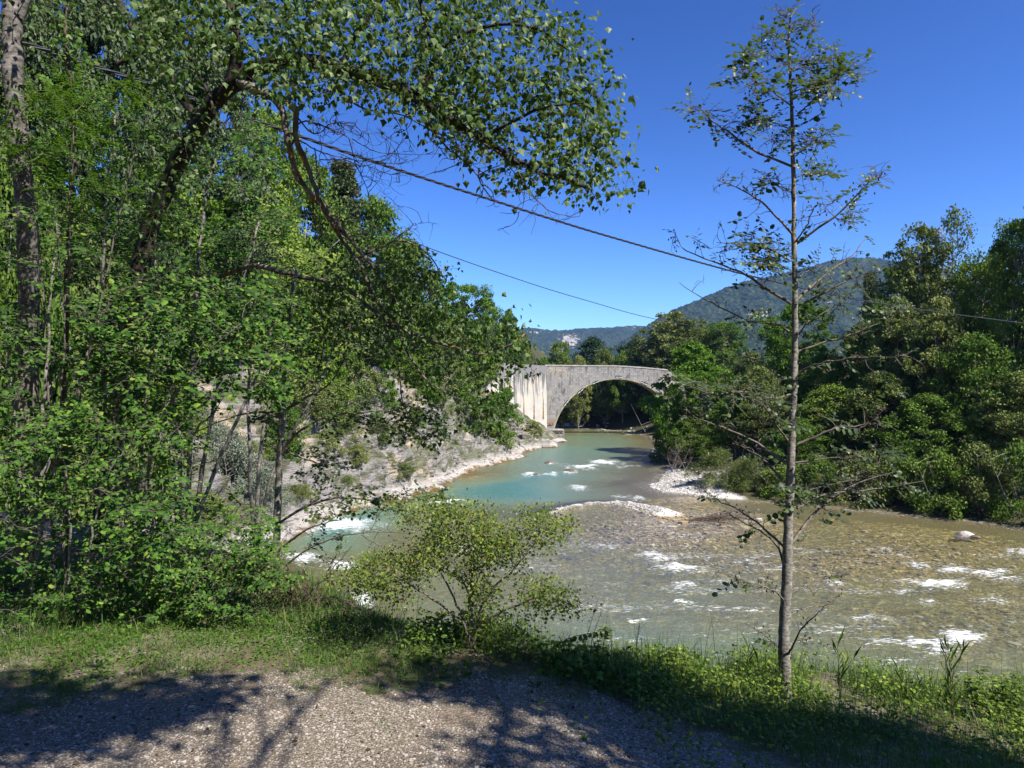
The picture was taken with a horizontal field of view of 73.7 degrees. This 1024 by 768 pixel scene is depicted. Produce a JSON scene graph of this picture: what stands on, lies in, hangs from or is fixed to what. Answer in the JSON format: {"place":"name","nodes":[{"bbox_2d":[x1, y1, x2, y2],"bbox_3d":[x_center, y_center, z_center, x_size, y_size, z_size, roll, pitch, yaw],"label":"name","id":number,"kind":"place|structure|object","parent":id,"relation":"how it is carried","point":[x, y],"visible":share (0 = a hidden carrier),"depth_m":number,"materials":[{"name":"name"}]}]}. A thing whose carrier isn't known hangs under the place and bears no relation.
{"place":"outdoors","nodes":[
{"label":"outdoors","id":0,"kind":"place"},
{"bbox_2d":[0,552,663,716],"bbox_3d":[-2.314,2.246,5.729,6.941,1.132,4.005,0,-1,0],"label":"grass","id":1,"kind":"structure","parent":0,"point":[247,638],"depth_m":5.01,"materials":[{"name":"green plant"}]},
{"bbox_2d":[117,356,556,565],"bbox_3d":[-11.104,4.390,72.138,17.561,13.542,96.686,0,-1,15],"label":"rock bank","id":2,"kind":"object","parent":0,"point":[368,473],"visible":0.24,"depth_m":53.41,"materials":[{"name":"stone"}]},
{"bbox_2d":[0,0,100,517],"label":"pine tree","id":3,"kind":"object","parent":2,"relation":"on","point":[35,36],"visible":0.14,"depth_m":28.64,"materials":[{"name":"green plant"}]},
{"bbox_2d":[31,0,188,502],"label":"pine tree","id":4,"kind":"object","parent":2,"relation":"on","point":[112,52],"visible":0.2,"depth_m":29.06,"materials":[{"name":"green plant"}]},
{"bbox_2d":[109,148,219,381],"bbox_3d":[-20.516,-5.989,38.468,7.811,14.920,8.850,1,-1,-43],"label":"broadleaf tree","id":5,"kind":"object","parent":2,"relation":"on","point":[191,250],"visible":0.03,"depth_m":37.87,"materials":[{"name":"green plant"}]},
{"bbox_2d":[109,0,220,391],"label":"pine tree","id":6,"kind":"object","parent":2,"relation":"on","point":[177,111],"visible":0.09,"depth_m":38.01,"materials":[{"name":"green plant"}]},
{"bbox_2d":[163,20,292,365],"bbox_3d":[-20.356,-12.604,48.304,9.433,25.934,8.854,0,-1,-26],"label":"pine tree","id":7,"kind":"object","parent":2,"relation":"on","point":[243,173],"visible":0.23,"depth_m":46.80,"materials":[{"name":"green plant"}]},
{"bbox_2d":[209,427,268,500],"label":"grey shrub","id":8,"kind":"object","parent":2,"relation":"on","point":[236,450],"visible":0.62,"depth_m":38.75,"materials":[{"name":"green plant"}]},
{"bbox_2d":[181,189,301,361],"bbox_3d":[-21.248,-6.889,48.944,8.687,14.039,8.906,-1,-1,35],"label":"robinia tree","id":9,"kind":"object","parent":2,"relation":"on","point":[217,204],"visible":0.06,"depth_m":47.82,"materials":[{"name":"green plant"}]},
{"bbox_2d":[236,453,296,510],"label":"grey shrub","id":10,"kind":"object","parent":2,"relation":"on","point":[265,468],"visible":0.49,"depth_m":40.40,"materials":[{"name":"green plant"}]},
{"bbox_2d":[257,402,311,451],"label":"shrub","id":11,"kind":"object","parent":2,"relation":"on","point":[293,415],"visible":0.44,"depth_m":47.55,"materials":[{"name":"green plant"}]},
{"bbox_2d":[269,148,364,332],"bbox_3d":[-19.207,-11.752,63.932,10.682,20.796,9.428,0,-1,-10],"label":"broadleaf tree","id":12,"kind":"object","parent":2,"relation":"on","point":[310,242],"visible":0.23,"depth_m":63.34,"materials":[{"name":"green plant"}]},
{"bbox_2d":[294,384,353,436],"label":"shrub","id":13,"kind":"object","parent":2,"relation":"on","point":[324,393],"visible":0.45,"depth_m":52.74,"materials":[{"name":"green plant"}]},
{"bbox_2d":[149,351,539,542],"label":"cliff blocks","id":14,"kind":"structure","parent":2,"relation":"on","point":[288,522],"depth_m":56.72,"materials":[{"name":"stone"}]},
{"bbox_2d":[337,359,387,406],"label":"shrub","id":15,"kind":"object","parent":2,"relation":"on","point":[371,388],"visible":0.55,"depth_m":59.83,"materials":[{"name":"green plant"}]},
{"bbox_2d":[454,393,503,433],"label":"shrub","id":16,"kind":"object","parent":2,"relation":"on","point":[476,417],"visible":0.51,"depth_m":83.08,"materials":[{"name":"green plant"}]},
{"bbox_2d":[485,387,526,426],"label":"robinia shrub","id":17,"kind":"object","parent":2,"relation":"on","point":[506,395],"visible":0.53,"depth_m":103.09,"materials":[{"name":"green plant"}]},
{"bbox_2d":[111,235,562,561],"bbox_3d":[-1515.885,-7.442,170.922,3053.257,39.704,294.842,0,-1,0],"label":"hillside","id":18,"kind":"structure","parent":0,"point":[551,434],"depth_m":125.32,"materials":[{"name":"grey stone"}]},
{"bbox_2d":[1,190,167,522],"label":"broadleaf tree","id":19,"kind":"object","parent":18,"relation":"on","point":[75,512],"visible":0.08,"depth_m":27.94,"materials":[{"name":"green plant"}]},
{"bbox_2d":[224,103,312,353],"bbox_3d":[-20.103,-11.658,56.516,8.048,22.710,7.976,-1,-1,37],"label":"poplar tree","id":20,"kind":"object","parent":18,"relation":"on","point":[281,188],"visible":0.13,"depth_m":55.72,"materials":[{"name":"green plant"}]},
{"bbox_2d":[309,157,396,365],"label":"pine tree","id":21,"kind":"object","parent":18,"relation":"on","point":[344,186],"visible":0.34,"depth_m":70.01,"materials":[{"name":"green plant"}]},
{"bbox_2d":[317,190,432,362],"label":"broadleaf tree","id":22,"kind":"object","parent":18,"relation":"on","point":[382,212],"visible":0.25,"depth_m":77.46,"materials":[{"name":"green plant"}]},
{"bbox_2d":[356,233,456,350],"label":"broadleaf tree","id":23,"kind":"object","parent":18,"relation":"on","point":[436,288],"visible":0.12,"depth_m":87.24,"materials":[{"name":"green plant"}]},
{"bbox_2d":[426,281,499,376],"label":"robinia tree","id":24,"kind":"object","parent":18,"relation":"on","point":[484,292],"visible":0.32,"depth_m":110.97,"materials":[{"name":"green plant"}]},
{"bbox_2d":[465,295,507,389],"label":"broadleaf tree","id":25,"kind":"object","parent":18,"relation":"on","point":[490,337],"visible":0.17,"depth_m":124.19,"materials":[{"name":"green plant"}]},
{"bbox_2d":[0,670,784,767],"bbox_3d":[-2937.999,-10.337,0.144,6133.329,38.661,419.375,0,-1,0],"label":"gravel path","id":26,"kind":"structure","parent":0,"point":[473,715],"depth_m":3.75,"materials":[{"name":"grey gravel"}]},
{"bbox_2d":[0,511,1023,767],"bbox_3d":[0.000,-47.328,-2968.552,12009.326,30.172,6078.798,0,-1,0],"label":"grassy bank","id":27,"kind":"structure","parent":0,"point":[486,667],"depth_m":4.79,"materials":[{"name":"green plant"}]},
{"bbox_2d":[0,176,135,597],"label":"hazel shrub","id":28,"kind":"object","parent":27,"relation":"on","point":[54,284],"visible":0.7,"depth_m":5.91,"materials":[{"name":"green plant"}]},
{"bbox_2d":[32,0,114,578],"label":"climbing creeper","id":29,"kind":"object","parent":27,"relation":"on","point":[66,40],"visible":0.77,"depth_m":6.33,"materials":[{"name":"green plant"}]},
{"bbox_2d":[0,0,159,589],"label":"pale trunked tree","id":30,"kind":"object","parent":27,"relation":"on","point":[13,13],"visible":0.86,"depth_m":6.17,"materials":[{"name":"brown plant"}]},
{"bbox_2d":[0,61,183,591],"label":"ash sapling","id":31,"kind":"object","parent":27,"relation":"on","point":[57,143],"visible":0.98,"depth_m":5.84,"materials":[{"name":"green plant"}]},
{"bbox_2d":[9,73,185,496],"bbox_3d":[-5.171,-0.881,8.301,2.500,5.942,2.022,0,-1,0],"label":"hazel shrub","id":32,"kind":"object","parent":27,"relation":"on","point":[104,245],"visible":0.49,"depth_m":8.17,"materials":[{"name":"green plant"}]},
{"bbox_2d":[0,396,211,632],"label":"hazel shrub","id":33,"kind":"object","parent":27,"relation":"on","point":[154,509],"visible":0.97,"depth_m":5.44,"materials":[{"name":"green plant"}]},
{"bbox_2d":[53,383,216,560],"bbox_3d":[-4.699,1.063,8.295,2.436,2.292,1.856,0,-1,0],"label":"hazel shrub","id":34,"kind":"object","parent":27,"relation":"on","point":[195,449],"visible":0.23,"depth_m":8.02,"materials":[{"name":"green plant"}]},
{"bbox_2d":[59,253,322,589],"bbox_3d":[-3.072,0.418,6.265,2.785,3.278,1.861,0,-1,0],"label":"hazel shrub","id":35,"kind":"object","parent":27,"relation":"on","point":[271,391],"visible":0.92,"depth_m":6.04,"materials":[{"name":"green plant"}]},
{"bbox_2d":[92,508,306,633],"bbox_3d":[-2.693,1.608,5.825,2.082,1.206,1.284,0,-1,0],"label":"bramble","id":36,"kind":"object","parent":27,"relation":"on","point":[194,579],"visible":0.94,"depth_m":5.63,"materials":[{"name":"green plant"}]},
{"bbox_2d":[100,110,313,539],"bbox_3d":[-4.200,-0.824,9.270,2.576,6.523,3.503,0,-1,-24],"label":"hazel shrub","id":37,"kind":"object","parent":27,"relation":"on","point":[228,252],"visible":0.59,"depth_m":8.92,"materials":[{"name":"green plant"}]},
{"bbox_2d":[177,486,291,587],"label":"dogwood shrub","id":38,"kind":"object","parent":27,"relation":"on","point":[231,508],"visible":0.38,"depth_m":6.59,"materials":[{"name":"green plant"}]},
{"bbox_2d":[221,196,373,557],"bbox_3d":[-3.337,0.451,10.347,2.699,6.777,2.407,0,-1,0],"label":"hazel shrub","id":39,"kind":"object","parent":27,"relation":"on","point":[246,343],"visible":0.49,"depth_m":10.33,"materials":[{"name":"green plant"}]},
{"bbox_2d":[238,526,385,622],"bbox_3d":[-1.753,1.792,6.036,1.330,1.097,1.038,0,-1,0],"label":"dry brush","id":40,"kind":"object","parent":27,"relation":"on","point":[291,592],"visible":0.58,"depth_m":5.89,"materials":[{"name":"green plant"}]},
{"bbox_2d":[185,268,460,581],"bbox_3d":[-1.843,0.537,7.029,2.776,3.559,1.048,0,-1,13],"label":"young alder","id":41,"kind":"object","parent":27,"relation":"on","point":[282,448],"visible":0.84,"depth_m":7.01,"materials":[{"name":"green plant"}]},
{"bbox_2d":[0,534,652,673],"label":"tall grass","id":42,"kind":"structure","parent":27,"relation":"on","point":[149,611],"depth_m":5.70,"materials":[{"name":"green plant"}]},
{"bbox_2d":[1,580,678,766],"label":"litter","id":43,"kind":"object","parent":27,"relation":"on","point":[295,738],"visible":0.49,"depth_m":3.89,"materials":[{"name":"brown plant"}]},
{"bbox_2d":[0,654,691,765],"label":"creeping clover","id":44,"kind":"object","parent":27,"relation":"on","point":[323,696],"visible":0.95,"depth_m":4.22,"materials":[{"name":"green plant"}]},
{"bbox_2d":[88,0,658,554],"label":"leaning poplar","id":45,"kind":"object","parent":27,"relation":"on","point":[288,64],"visible":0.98,"depth_m":5.88,"materials":[{"name":"green plant"}]},
{"bbox_2d":[216,78,544,450],"bbox_3d":[-1.948,-1.218,7.358,4.711,3.786,2.106,0,-1,17],"label":"hanging bough","id":46,"kind":"object","parent":45,"relation":"attached to","point":[415,284],"visible":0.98,"depth_m":6.88,"materials":[{"name":"green plant"}]},
{"bbox_2d":[314,477,601,654],"bbox_3d":[-0.377,1.379,5.123,2.162,1.405,1.231,0,-1,0],"label":"hawthorn shrub","id":47,"kind":"object","parent":27,"relation":"on","point":[509,542],"visible":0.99,"depth_m":4.97,"materials":[{"name":"green plant"}]},
{"bbox_2d":[392,609,741,740],"bbox_3d":[0.407,2.542,5.232,2.480,1.530,3.120,0,-1,0],"label":"bank ivy","id":48,"kind":"object","parent":27,"relation":"on","point":[443,624],"visible":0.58,"depth_m":5.00,"materials":[{"name":"green plant"}]},
{"bbox_2d":[653,0,925,703],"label":"alder tree","id":49,"kind":"object","parent":27,"relation":"on","point":[840,69],"visible":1,"depth_m":5.44,"materials":[{"name":"green plant"}]},
{"bbox_2d":[567,600,1023,746],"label":"edge grass","id":50,"kind":"structure","parent":27,"relation":"on","point":[707,661],"depth_m":5.47,"materials":[{"name":"green plant"}]},
{"bbox_2d":[613,642,1023,767],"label":"bank herbs","id":51,"kind":"object","parent":27,"relation":"on","point":[793,704],"visible":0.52,"depth_m":5.00,"materials":[{"name":"green plant"}]},
{"bbox_2d":[939,634,969,717],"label":"reed","id":52,"kind":"object","parent":27,"relation":"on","point":[947,671],"visible":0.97,"depth_m":5.66,"materials":[{"name":"green plant"}]},
{"bbox_2d":[0,35,1023,323],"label":"twisted cable","id":53,"kind":"object","parent":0,"point":[38,47],"visible":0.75,"depth_m":16.54,"materials":[{"name":"black metal"}]},
{"bbox_2d":[0,0,1023,330],"label":"sky","id":54,"kind":"structure","parent":0,"point":[944,101],"materials":[{"name":"blue"}]},
{"bbox_2d":[517,325,643,361],"bbox_3d":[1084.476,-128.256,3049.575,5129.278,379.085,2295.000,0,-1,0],"label":"distant ridge","id":55,"kind":"structure","parent":0,"point":[545,339],"depth_m":3414.45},
{"bbox_2d":[266,428,1023,693],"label":"river","id":56,"kind":"structure","parent":0,"point":[592,458],"depth_m":37.18,"materials":[{"name":"teal liquid"}]},
{"bbox_2d":[280,428,1023,695],"bbox_3d":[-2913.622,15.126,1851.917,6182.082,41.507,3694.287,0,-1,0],"label":"riverbed","id":57,"kind":"structure","parent":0,"point":[621,587],"depth_m":32.68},
{"bbox_2d":[0,147,95,519],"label":"broadleaf tree","id":58,"kind":"object","parent":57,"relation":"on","point":[6,190],"visible":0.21,"depth_m":24.56,"materials":[{"name":"green plant"}]},
{"bbox_2d":[547,341,571,428],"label":"poplar tree","id":59,"kind":"object","parent":57,"relation":"on","point":[563,358],"visible":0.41,"depth_m":167.13,"materials":[{"name":"green plant"}]},
{"bbox_2d":[565,355,593,430],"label":"broadleaf tree","id":60,"kind":"object","parent":57,"relation":"on","point":[578,402],"visible":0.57,"depth_m":162.07,"materials":[{"name":"green plant"}]},
{"bbox_2d":[495,497,1023,658],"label":"shallow stones","id":61,"kind":"object","parent":57,"relation":"on","point":[988,617],"visible":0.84,"depth_m":34.97,"materials":[{"name":"grey stone"}]},
{"bbox_2d":[429,329,1023,542],"bbox_3d":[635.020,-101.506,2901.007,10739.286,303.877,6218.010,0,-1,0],"label":"shingle bank","id":62,"kind":"structure","parent":0,"point":[640,473],"depth_m":56.49,"materials":[{"name":"grey gravel"}]},
{"bbox_2d":[470,363,700,436],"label":"stone bridge","id":63,"kind":"structure","parent":62,"relation":"on","point":[548,394],"depth_m":137.97,"materials":[{"name":"stone"}]},
{"bbox_2d":[587,348,620,424],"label":"broadleaf tree","id":64,"kind":"object","parent":62,"relation":"on","point":[605,357],"visible":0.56,"depth_m":164.04,"materials":[{"name":"green plant"}]},
{"bbox_2d":[606,350,635,422],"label":"broadleaf tree","id":65,"kind":"object","parent":62,"relation":"on","point":[622,358],"visible":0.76,"depth_m":159.00,"materials":[{"name":"green plant"}]},
{"bbox_2d":[624,328,669,404],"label":"poplar tree","id":66,"kind":"object","parent":62,"relation":"on","point":[640,353],"visible":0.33,"depth_m":158.87,"materials":[{"name":"green plant"}]},
{"bbox_2d":[637,311,695,394],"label":"poplar tree","id":67,"kind":"object","parent":62,"relation":"on","point":[665,329],"visible":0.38,"depth_m":153.80,"materials":[{"name":"green plant"}]},
{"bbox_2d":[633,393,699,462],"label":"robinia shrub","id":68,"kind":"object","parent":62,"relation":"on","point":[659,420],"visible":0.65,"depth_m":83.07,"materials":[{"name":"green plant"}]},
{"bbox_2d":[634,340,734,445],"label":"robinia tree","id":69,"kind":"object","parent":62,"relation":"on","point":[689,358],"visible":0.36,"depth_m":91.80,"materials":[{"name":"green plant"}]},
{"bbox_2d":[648,462,728,498],"bbox_3d":[16.324,8.518,66.644,8.066,2.024,25.330,0,-1,0],"label":"bar shingle","id":70,"kind":"object","parent":62,"relation":"on","point":[675,479],"visible":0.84,"depth_m":60.40,"materials":[{"name":"grey gravel"}]},
{"bbox_2d":[680,446,751,491],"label":"willow shrub","id":71,"kind":"object","parent":70,"relation":"on","point":[715,457],"visible":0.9,"depth_m":57.59,"materials":[{"name":"green plant"}]},
{"bbox_2d":[665,317,711,367],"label":"poplar tree","id":72,"kind":"object","parent":62,"relation":"on","point":[694,335],"visible":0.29,"depth_m":150.79,"materials":[{"name":"green plant"}]},
{"bbox_2d":[662,416,716,460],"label":"broadleaf tree","id":73,"kind":"object","parent":62,"relation":"on","point":[693,440],"visible":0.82,"depth_m":79.19,"materials":[{"name":"green plant"}]},
{"bbox_2d":[664,370,754,453],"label":"robinia tree","id":74,"kind":"object","parent":62,"relation":"on","point":[700,376],"visible":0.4,"depth_m":81.08,"materials":[{"name":"green plant"}]},
{"bbox_2d":[700,321,748,367],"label":"poplar tree","id":75,"kind":"object","parent":62,"relation":"on","point":[721,326],"visible":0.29,"depth_m":146.29,"materials":[{"name":"green plant"}]},
{"bbox_2d":[698,393,775,456],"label":"broadleaf tree","id":76,"kind":"object","parent":62,"relation":"on","point":[722,439],"visible":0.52,"depth_m":71.11,"materials":[{"name":"green plant"}]},
{"bbox_2d":[719,455,783,496],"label":"willow shrub","id":77,"kind":"object","parent":62,"relation":"on","point":[746,463],"visible":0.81,"depth_m":55.63,"materials":[{"name":"green plant"}]},
{"bbox_2d":[725,365,789,451],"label":"broadleaf tree","id":78,"kind":"object","parent":62,"relation":"on","point":[762,371],"visible":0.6,"depth_m":68.87,"materials":[{"name":"green plant"}]},
{"bbox_2d":[753,462,813,500],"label":"shrub","id":79,"kind":"object","parent":62,"relation":"on","point":[780,470],"visible":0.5,"depth_m":54.02,"materials":[{"name":"green plant"}]},
{"bbox_2d":[748,301,839,416],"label":"robinia tree","id":80,"kind":"object","parent":62,"relation":"on","point":[782,350],"visible":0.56,"depth_m":76.50,"materials":[{"name":"green plant"}]},
{"bbox_2d":[760,417,831,467],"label":"broadleaf tree","id":81,"kind":"object","parent":62,"relation":"on","point":[801,454],"visible":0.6,"depth_m":57.16,"materials":[{"name":"green plant"}]},
{"bbox_2d":[785,455,854,505],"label":"shrub","id":82,"kind":"object","parent":62,"relation":"on","point":[824,464],"visible":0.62,"depth_m":52.64,"materials":[{"name":"green plant"}]},
{"bbox_2d":[789,350,857,433],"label":"broadleaf tree","id":83,"kind":"object","parent":62,"relation":"on","point":[805,382],"visible":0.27,"depth_m":69.60,"materials":[{"name":"green plant"}]},
{"bbox_2d":[796,383,875,456],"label":"broadleaf tree","id":84,"kind":"object","parent":62,"relation":"on","point":[824,392],"visible":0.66,"depth_m":59.14,"materials":[{"name":"green plant"}]},
{"bbox_2d":[816,323,875,418],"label":"broadleaf tree","id":85,"kind":"object","parent":62,"relation":"on","point":[826,378],"visible":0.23,"depth_m":65.90,"materials":[{"name":"green plant"}]},
{"bbox_2d":[810,449,898,509],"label":"shrub","id":86,"kind":"object","parent":62,"relation":"on","point":[850,469],"visible":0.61,"depth_m":50.58,"materials":[{"name":"green plant"}]},
{"bbox_2d":[845,297,916,415],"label":"broadleaf tree","id":87,"kind":"object","parent":62,"relation":"on","point":[884,343],"visible":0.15,"depth_m":62.75,"materials":[{"name":"green plant"}]},
{"bbox_2d":[834,370,931,460],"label":"broadleaf tree","id":88,"kind":"object","parent":62,"relation":"on","point":[890,387],"visible":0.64,"depth_m":56.43,"materials":[{"name":"green plant"}]},
{"bbox_2d":[856,295,934,437],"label":"broadleaf tree","id":89,"kind":"object","parent":62,"relation":"on","point":[876,349],"visible":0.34,"depth_m":59.36,"materials":[{"name":"green plant"}]},
{"bbox_2d":[864,449,935,505],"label":"shrub","id":90,"kind":"object","parent":62,"relation":"on","point":[898,463],"visible":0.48,"depth_m":49.27,"materials":[{"name":"green plant"}]},
{"bbox_2d":[865,221,971,439],"bbox_3d":[38.164,-4.451,64.118,9.145,21.443,8.139,-1,-1,44],"label":"poplar tree","id":91,"kind":"object","parent":62,"relation":"on","point":[925,268],"visible":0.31,"depth_m":63.64,"materials":[{"name":"green plant"}]},
{"bbox_2d":[868,392,983,472],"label":"broadleaf tree","id":92,"kind":"object","parent":62,"relation":"on","point":[917,445],"visible":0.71,"depth_m":51.22,"materials":[{"name":"green plant"}]},
{"bbox_2d":[893,445,979,520],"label":"shrub","id":93,"kind":"object","parent":62,"relation":"on","point":[939,459],"visible":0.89,"depth_m":47.31,"materials":[{"name":"green plant"}]},
{"bbox_2d":[889,295,986,449],"bbox_3d":[34.878,-0.498,55.955,7.323,13.742,7.046,1,-1,-33],"label":"broadleaf tree","id":94,"kind":"object","parent":62,"relation":"on","point":[934,325],"visible":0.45,"depth_m":55.21,"materials":[{"name":"green plant"}]},
{"bbox_2d":[926,203,988,441],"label":"poplar tree","id":95,"kind":"object","parent":62,"relation":"on","point":[955,224],"visible":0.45,"depth_m":61.94,"materials":[{"name":"green plant"}]},
{"bbox_2d":[926,330,1023,473],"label":"broadleaf tree","id":96,"kind":"object","parent":62,"relation":"on","point":[968,374],"visible":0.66,"depth_m":50.99,"materials":[{"name":"green plant"}]},
{"bbox_2d":[935,440,1023,514],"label":"shrub","id":97,"kind":"object","parent":62,"relation":"on","point":[976,485],"visible":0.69,"depth_m":45.59,"materials":[{"name":"green plant"}]},
{"bbox_2d":[942,256,1022,425],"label":"poplar tree","id":98,"kind":"object","parent":62,"relation":"on","point":[969,297],"visible":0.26,"depth_m":57.83,"materials":[{"name":"green plant"}]},
{"bbox_2d":[953,369,1023,483],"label":"broadleaf tree","id":99,"kind":"object","parent":62,"relation":"on","point":[1006,387],"visible":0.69,"depth_m":48.50,"materials":[{"name":"green plant"}]},
{"bbox_2d":[968,438,1023,524],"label":"shrub","id":100,"kind":"object","parent":62,"relation":"on","point":[1015,455],"visible":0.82,"depth_m":44.70,"materials":[{"name":"green plant"}]},
{"bbox_2d":[975,217,1023,431],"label":"poplar tree","id":101,"kind":"object","parent":62,"relation":"on","point":[1003,304],"visible":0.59,"depth_m":54.19,"materials":[{"name":"green plant"}]},
{"bbox_2d":[611,257,1023,358],"bbox_3d":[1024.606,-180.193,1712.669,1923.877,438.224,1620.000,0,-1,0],"label":"wooded mountain","id":102,"kind":"structure","parent":0,"point":[750,298],"depth_m":1965.82,"materials":[{"name":"green plant"}]},
{"bbox_2d":[735,327,1022,365],"bbox_3d":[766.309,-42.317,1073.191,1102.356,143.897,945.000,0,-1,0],"label":"spur","id":103,"kind":"structure","parent":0,"point":[753,341],"depth_m":1124.67,"materials":[{"name":"green plant"}]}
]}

